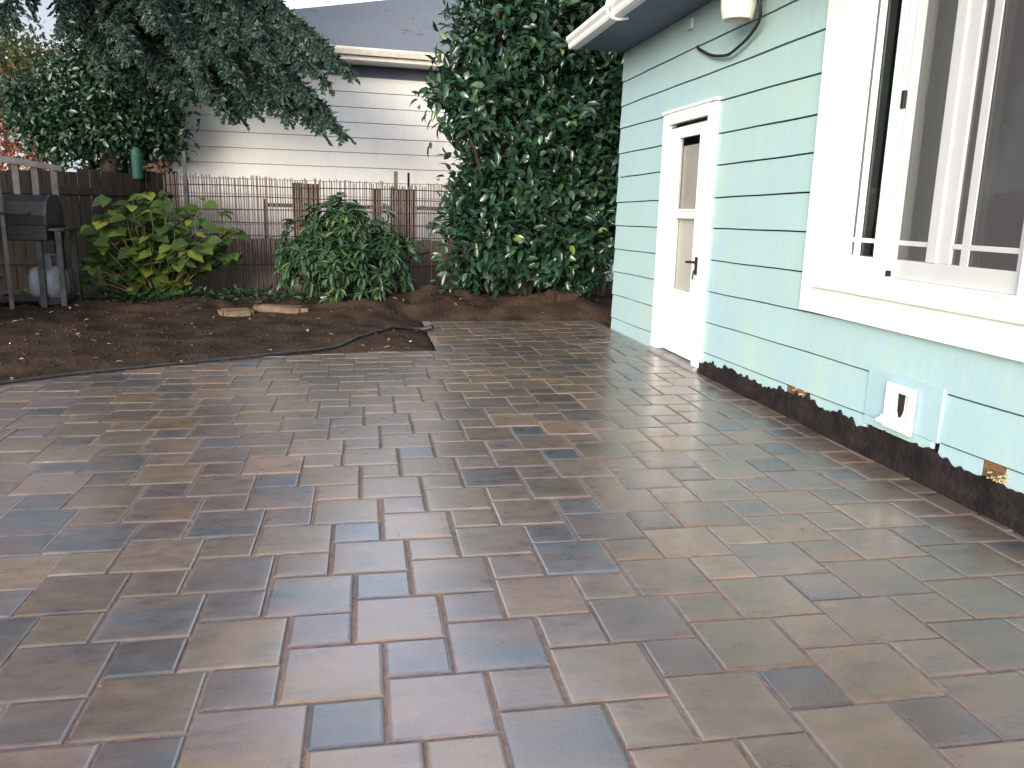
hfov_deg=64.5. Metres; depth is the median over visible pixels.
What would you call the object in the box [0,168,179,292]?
dark fence
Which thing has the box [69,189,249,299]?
hydrangea bush
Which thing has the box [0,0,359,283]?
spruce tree
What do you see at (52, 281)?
propane tank
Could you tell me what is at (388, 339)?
fallen leaves
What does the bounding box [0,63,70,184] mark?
rusty tree
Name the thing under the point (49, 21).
sky
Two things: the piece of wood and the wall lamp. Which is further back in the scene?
the piece of wood
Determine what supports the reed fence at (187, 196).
on the soil bed
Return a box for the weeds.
[0,279,465,303]
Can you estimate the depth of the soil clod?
9.76 m
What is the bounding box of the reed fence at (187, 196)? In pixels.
[163,151,472,294]
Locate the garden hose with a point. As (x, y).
(427, 328)
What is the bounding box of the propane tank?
[28,253,69,304]
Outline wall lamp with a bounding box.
[696,0,761,57]
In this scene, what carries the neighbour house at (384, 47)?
on the ground
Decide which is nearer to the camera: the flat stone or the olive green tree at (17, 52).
the flat stone
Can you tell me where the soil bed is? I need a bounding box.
[0,284,614,380]
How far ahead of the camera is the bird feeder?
10.41 m
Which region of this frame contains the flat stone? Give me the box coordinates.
[218,308,253,316]
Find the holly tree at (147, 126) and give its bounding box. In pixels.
[0,22,201,224]
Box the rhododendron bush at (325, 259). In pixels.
[267,192,422,303]
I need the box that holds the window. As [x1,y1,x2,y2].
[799,0,1023,361]
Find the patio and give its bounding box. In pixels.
[0,321,1023,767]
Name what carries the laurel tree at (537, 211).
on the soil bed
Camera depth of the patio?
2.84 m
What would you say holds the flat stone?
on the soil bed
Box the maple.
[0,7,78,159]
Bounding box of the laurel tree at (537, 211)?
[409,0,624,300]
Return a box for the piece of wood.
[253,304,307,313]
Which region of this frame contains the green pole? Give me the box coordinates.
[0,175,14,308]
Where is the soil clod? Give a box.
[546,289,578,301]
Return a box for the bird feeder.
[131,147,146,280]
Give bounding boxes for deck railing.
[0,155,65,268]
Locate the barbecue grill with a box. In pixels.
[0,194,81,307]
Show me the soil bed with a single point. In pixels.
(417, 312)
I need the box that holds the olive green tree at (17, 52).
[0,10,85,169]
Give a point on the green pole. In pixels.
(7, 260)
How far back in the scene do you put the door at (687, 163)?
6.91 m
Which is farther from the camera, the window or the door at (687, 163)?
the door at (687, 163)
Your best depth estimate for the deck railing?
9.18 m
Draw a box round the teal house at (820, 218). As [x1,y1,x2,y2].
[566,0,1023,535]
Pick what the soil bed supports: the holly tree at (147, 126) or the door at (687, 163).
the holly tree at (147, 126)
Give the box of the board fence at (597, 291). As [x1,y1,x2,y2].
[184,171,605,295]
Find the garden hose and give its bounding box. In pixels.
[0,325,433,384]
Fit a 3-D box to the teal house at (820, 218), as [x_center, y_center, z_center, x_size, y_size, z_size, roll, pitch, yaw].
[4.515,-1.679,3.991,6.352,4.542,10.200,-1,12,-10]
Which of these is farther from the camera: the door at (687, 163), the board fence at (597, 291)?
the board fence at (597, 291)
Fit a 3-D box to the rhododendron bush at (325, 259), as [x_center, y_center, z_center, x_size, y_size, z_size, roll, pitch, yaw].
[-1.954,-1.566,9.688,1.818,1.418,1.302,-1,12,-10]
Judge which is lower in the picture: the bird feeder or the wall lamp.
the bird feeder
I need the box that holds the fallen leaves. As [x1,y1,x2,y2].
[2,287,574,377]
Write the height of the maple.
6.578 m
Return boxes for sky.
[0,0,378,179]
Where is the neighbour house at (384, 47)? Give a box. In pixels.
[169,0,615,283]
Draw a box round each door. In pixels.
[659,119,707,360]
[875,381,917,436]
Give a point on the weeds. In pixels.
(195, 291)

